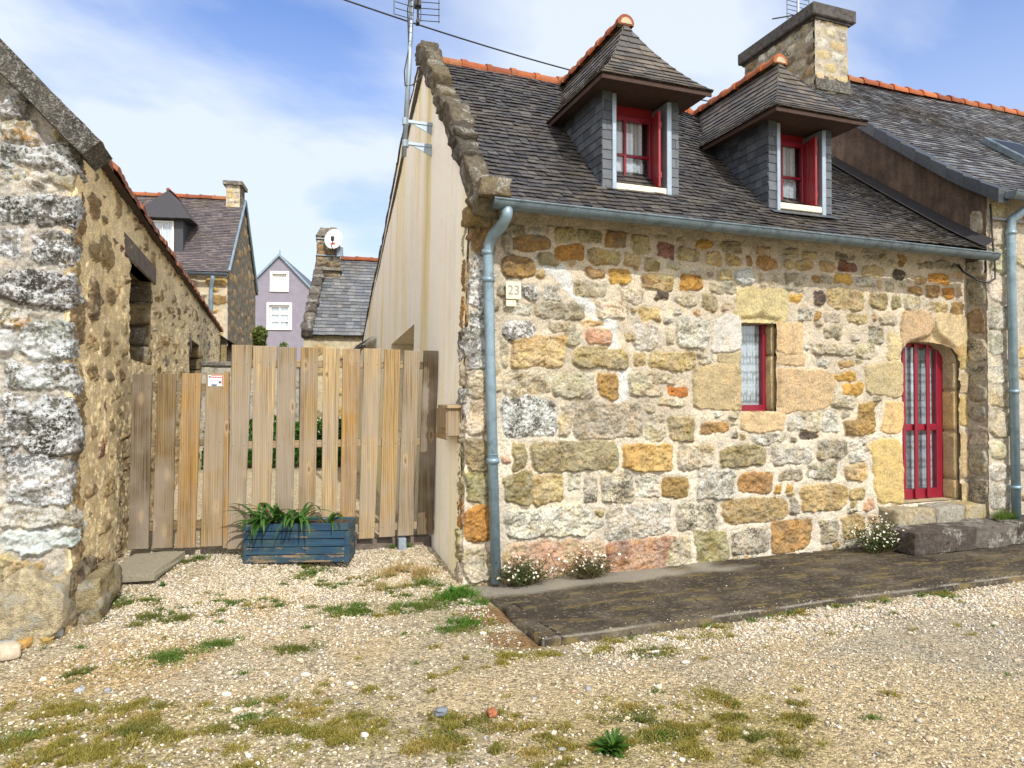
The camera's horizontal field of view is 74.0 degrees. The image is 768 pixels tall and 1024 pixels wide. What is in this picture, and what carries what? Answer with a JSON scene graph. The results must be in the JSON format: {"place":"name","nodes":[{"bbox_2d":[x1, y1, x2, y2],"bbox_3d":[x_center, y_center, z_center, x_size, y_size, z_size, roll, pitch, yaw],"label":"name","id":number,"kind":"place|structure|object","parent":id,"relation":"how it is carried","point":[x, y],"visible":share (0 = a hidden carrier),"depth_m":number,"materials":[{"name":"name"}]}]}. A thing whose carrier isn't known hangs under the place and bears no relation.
{"place":"outdoors","nodes":[
{"label":"outdoors","id":0,"kind":"place"},
{"bbox_2d":[300,227,377,460],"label":"stone house","id":1,"kind":"structure","parent":0,"point":[336,307],"depth_m":14.15,"materials":[{"name":"stone"}]},
{"bbox_2d":[324,229,342,256],"bbox_3d":[-3.740,-3.049,14.508,0.402,0.575,0.488,1,-1,-33],"label":"satellite dish","id":2,"kind":"object","parent":1,"relation":"attached to","point":[333,239],"visible":1,"depth_m":14.62,"materials":[{"name":"white metal"}]},
{"bbox_2d":[0,458,1023,767],"bbox_3d":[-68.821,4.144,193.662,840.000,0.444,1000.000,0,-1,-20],"label":"ground","id":3,"kind":"structure","parent":0,"point":[956,646],"depth_m":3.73,"materials":[{"name":"beige gravel"}]},
{"bbox_2d":[0,640,21,660],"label":"stone","id":4,"kind":"object","parent":3,"relation":"on","point":[10,650],"visible":1,"depth_m":4.05,"materials":[{"name":"beige stone"}]},
{"bbox_2d":[17,636,32,648],"bbox_3d":[-3.050,1.620,4.251,0.074,0.056,0.096,0,-1,-7],"label":"stone","id":5,"kind":"object","parent":3,"relation":"on","point":[26,642],"visible":0.73,"depth_m":4.23,"materials":[{"name":"stone"}]},
{"bbox_2d":[0,560,90,644],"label":"boulder","id":6,"kind":"object","parent":3,"relation":"on","point":[36,604],"visible":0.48,"depth_m":4.29,"materials":[{"name":"beige stone"}]},
{"bbox_2d":[40,635,54,643],"bbox_3d":[-2.967,1.626,4.332,0.063,0.047,0.078,0,-1,22],"label":"stone","id":7,"kind":"object","parent":3,"relation":"on","point":[44,640],"visible":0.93,"depth_m":4.31,"materials":[{"name":"yellow stone"}]},
{"bbox_2d":[55,628,63,637],"bbox_3d":[-2.983,1.616,4.426,0.110,0.066,0.089,1,-1,-33],"label":"stone","id":8,"kind":"object","parent":3,"relation":"on","point":[60,633],"visible":0.34,"depth_m":4.41,"materials":[{"name":"grey stone"}]},
{"bbox_2d":[74,561,121,625],"bbox_3d":[-3.047,1.522,4.901,0.346,0.409,0.686,0,-1,-20],"label":"boulder","id":9,"kind":"object","parent":3,"relation":"on","point":[98,589],"visible":0.59,"depth_m":4.67,"materials":[{"name":"brown stone"}]},
{"bbox_2d":[0,38,234,632],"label":"stone shed","id":10,"kind":"structure","parent":3,"relation":"on","point":[102,301],"depth_m":4.52,"materials":[{"name":"grey stone"}]},
{"bbox_2d":[128,373,224,549],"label":"wooden gate","id":11,"kind":"structure","parent":10,"relation":"attached to","point":[163,525],"depth_m":6.03,"materials":[{"name":"brown wood"}]},
{"bbox_2d":[119,551,184,581],"bbox_3d":[-3.049,1.512,5.637,0.427,0.066,0.666,-2,1,-6],"label":"flagstone","id":12,"kind":"object","parent":3,"relation":"on","point":[145,567],"visible":0.73,"depth_m":5.59,"materials":[{"name":"grey stone"}]},
{"bbox_2d":[134,180,258,361],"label":"slate house","id":13,"kind":"structure","parent":3,"relation":"on","point":[208,238],"depth_m":20.64,"materials":[{"name":"stone"}]},
{"bbox_2d":[199,361,299,457],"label":"garden wall","id":14,"kind":"structure","parent":3,"relation":"on","point":[213,367],"depth_m":13.56,"materials":[{"name":"stone"}]},
{"bbox_2d":[251,325,267,356],"bbox_3d":[-7.388,-0.121,19.707,0.917,3.208,1.197,0,-1,18],"label":"shrub","id":15,"kind":"object","parent":3,"relation":"on","point":[259,335],"visible":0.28,"depth_m":19.66,"materials":[{"name":"green plant"}]},
{"bbox_2d":[227,250,310,359],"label":"purple house","id":16,"kind":"structure","parent":3,"relation":"on","point":[284,284],"depth_m":35.63,"materials":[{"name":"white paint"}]},
{"bbox_2d":[266,302,291,329],"bbox_3d":[-12.185,-3.547,35.647,1.280,1.430,0.281,0,-1,-6],"label":"window","id":17,"kind":"structure","parent":16,"relation":"in","point":[280,313],"depth_m":35.67,"materials":[{"name":"white paint"}]},
{"bbox_2d":[270,271,288,291],"bbox_3d":[-12.182,-5.367,35.652,0.960,1.070,0.240,0,-1,-6],"label":"window","id":18,"kind":"structure","parent":16,"relation":"in","point":[282,284],"depth_m":35.66,"materials":[{"name":"white paint"}]},
{"bbox_2d":[200,414,341,469],"bbox_3d":[-3.742,1.068,12.839,3.873,1.058,1.079,0,-1,-20],"label":"ground cover","id":19,"kind":"object","parent":3,"relation":"on","point":[318,449],"visible":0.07,"depth_m":12.52,"materials":[{"name":"green plant"}]},
{"bbox_2d":[279,341,288,346],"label":"shrub","id":20,"kind":"object","parent":3,"relation":"on","point":[285,344],"visible":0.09,"depth_m":19.46,"materials":[{"name":"green plant"}]},
{"bbox_2d":[243,517,355,564],"bbox_3d":[-1.895,1.410,6.107,0.914,0.377,0.328,0,-1,-3],"label":"planter box","id":21,"kind":"object","parent":3,"relation":"on","point":[295,544],"visible":0.81,"depth_m":5.95,"materials":[{"name":"blue wood"}]},
{"bbox_2d":[223,502,342,543],"bbox_3d":[-2.021,1.216,6.061,1.116,0.322,0.752,0,-1,-3],"label":"strap leaved plant","id":22,"kind":"object","parent":21,"relation":"in","point":[275,511],"visible":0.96,"depth_m":5.97,"materials":[{"name":"green plant"}]},
{"bbox_2d":[341,534,429,549],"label":"timber beam","id":23,"kind":"structure","parent":3,"relation":"on","point":[373,543],"depth_m":6.62,"materials":[{"name":"wood"}]},
{"bbox_2d":[397,537,405,550],"bbox_3d":[-1.065,1.573,6.565,0.075,0.175,0.080,0,-1,-20],"label":"post shoe","id":24,"kind":"object","parent":3,"relation":"on","point":[401,543],"visible":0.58,"depth_m":6.53,"materials":[{"name":"silver metal"}]},
{"bbox_2d":[435,706,447,716],"bbox_3d":[-0.355,1.636,3.398,0.064,0.041,0.054,0,-1,1],"label":"stone","id":25,"kind":"object","parent":3,"relation":"on","point":[439,711],"visible":1,"depth_m":3.38,"materials":[{"name":"grey stone"}]},
{"bbox_2d":[443,583,465,596],"bbox_3d":[-0.457,1.638,5.397,0.207,0.108,0.233,0,-1,10],"label":"weed","id":26,"kind":"object","parent":3,"relation":"on","point":[451,588],"visible":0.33,"depth_m":5.40,"materials":[{"name":"green plant"}]},
{"bbox_2d":[486,707,496,717],"bbox_3d":[-0.101,1.633,3.377,0.051,0.039,0.061,0,-1,-20],"label":"stone","id":27,"kind":"object","parent":3,"relation":"on","point":[491,712],"visible":1,"depth_m":3.36,"materials":[{"name":"orange stone"}]},
{"bbox_2d":[0,507,1021,767],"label":"grass","id":28,"kind":"structure","parent":3,"relation":"on","point":[146,723],"depth_m":3.35,"materials":[{"name":"green plant"}]},
{"bbox_2d":[587,727,631,758],"bbox_3d":[0.444,1.613,3.050,0.196,0.089,0.197,-1,-1,35],"label":"weed","id":29,"kind":"object","parent":3,"relation":"on","point":[611,744],"visible":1,"depth_m":3.05,"materials":[{"name":"green plant"}]},
{"bbox_2d":[340,14,1001,585],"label":"stone cottage","id":30,"kind":"structure","parent":3,"relation":"on","point":[636,302],"depth_m":6.67,"materials":[{"name":"stone"}]},
{"bbox_2d":[223,345,437,548],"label":"wooden gate","id":31,"kind":"structure","parent":30,"relation":"attached to","point":[264,363],"depth_m":6.40,"materials":[{"name":"brown wood"}]},
{"bbox_2d":[394,0,439,156],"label":"tv antenna","id":32,"kind":"object","parent":30,"relation":"attached to","point":[412,5],"visible":0.86,"depth_m":7.10,"materials":[{"name":"grey metal"}]},
{"bbox_2d":[435,404,461,439],"bbox_3d":[-0.564,0.332,6.008,0.145,0.300,0.430,0,-1,-20],"label":"wooden box","id":33,"kind":"object","parent":30,"relation":"attached to","point":[448,419],"visible":1,"depth_m":5.84,"materials":[{"name":"brown wood"}]},
{"bbox_2d":[740,323,766,410],"bbox_3d":[2.389,-0.192,6.974,0.500,0.945,0.080,0,-1,-20],"label":"window","id":34,"kind":"structure","parent":30,"relation":"in","point":[760,350],"depth_m":7.02,"materials":[{"name":"red paint"}]},
{"bbox_2d":[901,343,943,499],"bbox_3d":[4.653,0.327,7.851,0.960,2.038,0.120,0,-1,-20],"label":"door","id":35,"kind":"structure","parent":30,"relation":"in","point":[935,423],"depth_m":7.88,"materials":[{"name":"red paint"}]},
{"bbox_2d":[957,204,995,283],"bbox_3d":[5.220,-1.565,7.627,0.374,0.901,0.091,0,-1,23],"label":"wall cable","id":36,"kind":"object","parent":30,"relation":"attached to","point":[993,250],"depth_m":7.59,"materials":[{"name":"black rubber"}]},
{"bbox_2d":[738,1,1023,518],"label":"neighbouring house","id":37,"kind":"structure","parent":3,"relation":"on","point":[960,161],"depth_m":8.39,"materials":[{"name":"stone"}]},
{"bbox_2d":[344,0,707,101],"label":"overhead cable","id":38,"kind":"object","parent":37,"relation":"attached to","point":[460,37],"visible":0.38,"depth_m":8.01,"materials":[{"name":"black rubber"}]},
{"bbox_2d":[772,0,807,19],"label":"tv antenna","id":39,"kind":"object","parent":37,"relation":"attached to","point":[798,5],"visible":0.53,"depth_m":10.78,"materials":[{"name":"grey metal"}]},
{"bbox_2d":[992,217,1023,222],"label":"wall cable","id":40,"kind":"object","parent":37,"relation":"attached to","point":[1006,219],"depth_m":7.64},
{"bbox_2d":[0,0,1023,280],"label":"sky","id":41,"kind":"structure","parent":0,"point":[300,103],"materials":[{"name":"blue"}]},
{"bbox_2d":[473,544,1023,646],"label":"pavement","id":42,"kind":"structure","parent":0,"point":[582,610],"depth_m":5.61,"materials":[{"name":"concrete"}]},
{"bbox_2d":[477,552,565,587],"bbox_3d":[0.091,1.555,5.758,0.761,0.291,0.377,0,-1,0],"label":"daisy plant","id":43,"kind":"object","parent":42,"relation":"on","point":[519,576],"visible":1,"depth_m":5.73,"materials":[{"name":"green plant"}]},
{"bbox_2d":[548,544,625,579],"bbox_3d":[0.673,1.557,6.011,0.723,0.315,0.291,0,-1,-20],"label":"daisy plant","id":44,"kind":"object","parent":42,"relation":"on","point":[585,571],"visible":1,"depth_m":5.98,"materials":[{"name":"green plant"}]},
{"bbox_2d":[844,513,904,552],"bbox_3d":[3.757,1.522,6.970,0.713,0.391,0.410,0,-1,-20],"label":"daisy plant","id":45,"kind":"object","parent":42,"relation":"on","point":[878,541],"visible":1,"depth_m":6.91,"materials":[{"name":"green plant"}]},
{"bbox_2d":[888,514,1023,555],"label":"stone step","id":46,"kind":"object","parent":42,"relation":"on","point":[966,534],"visible":0.95,"depth_m":7.02,"materials":[{"name":"grey stone"}]}
]}

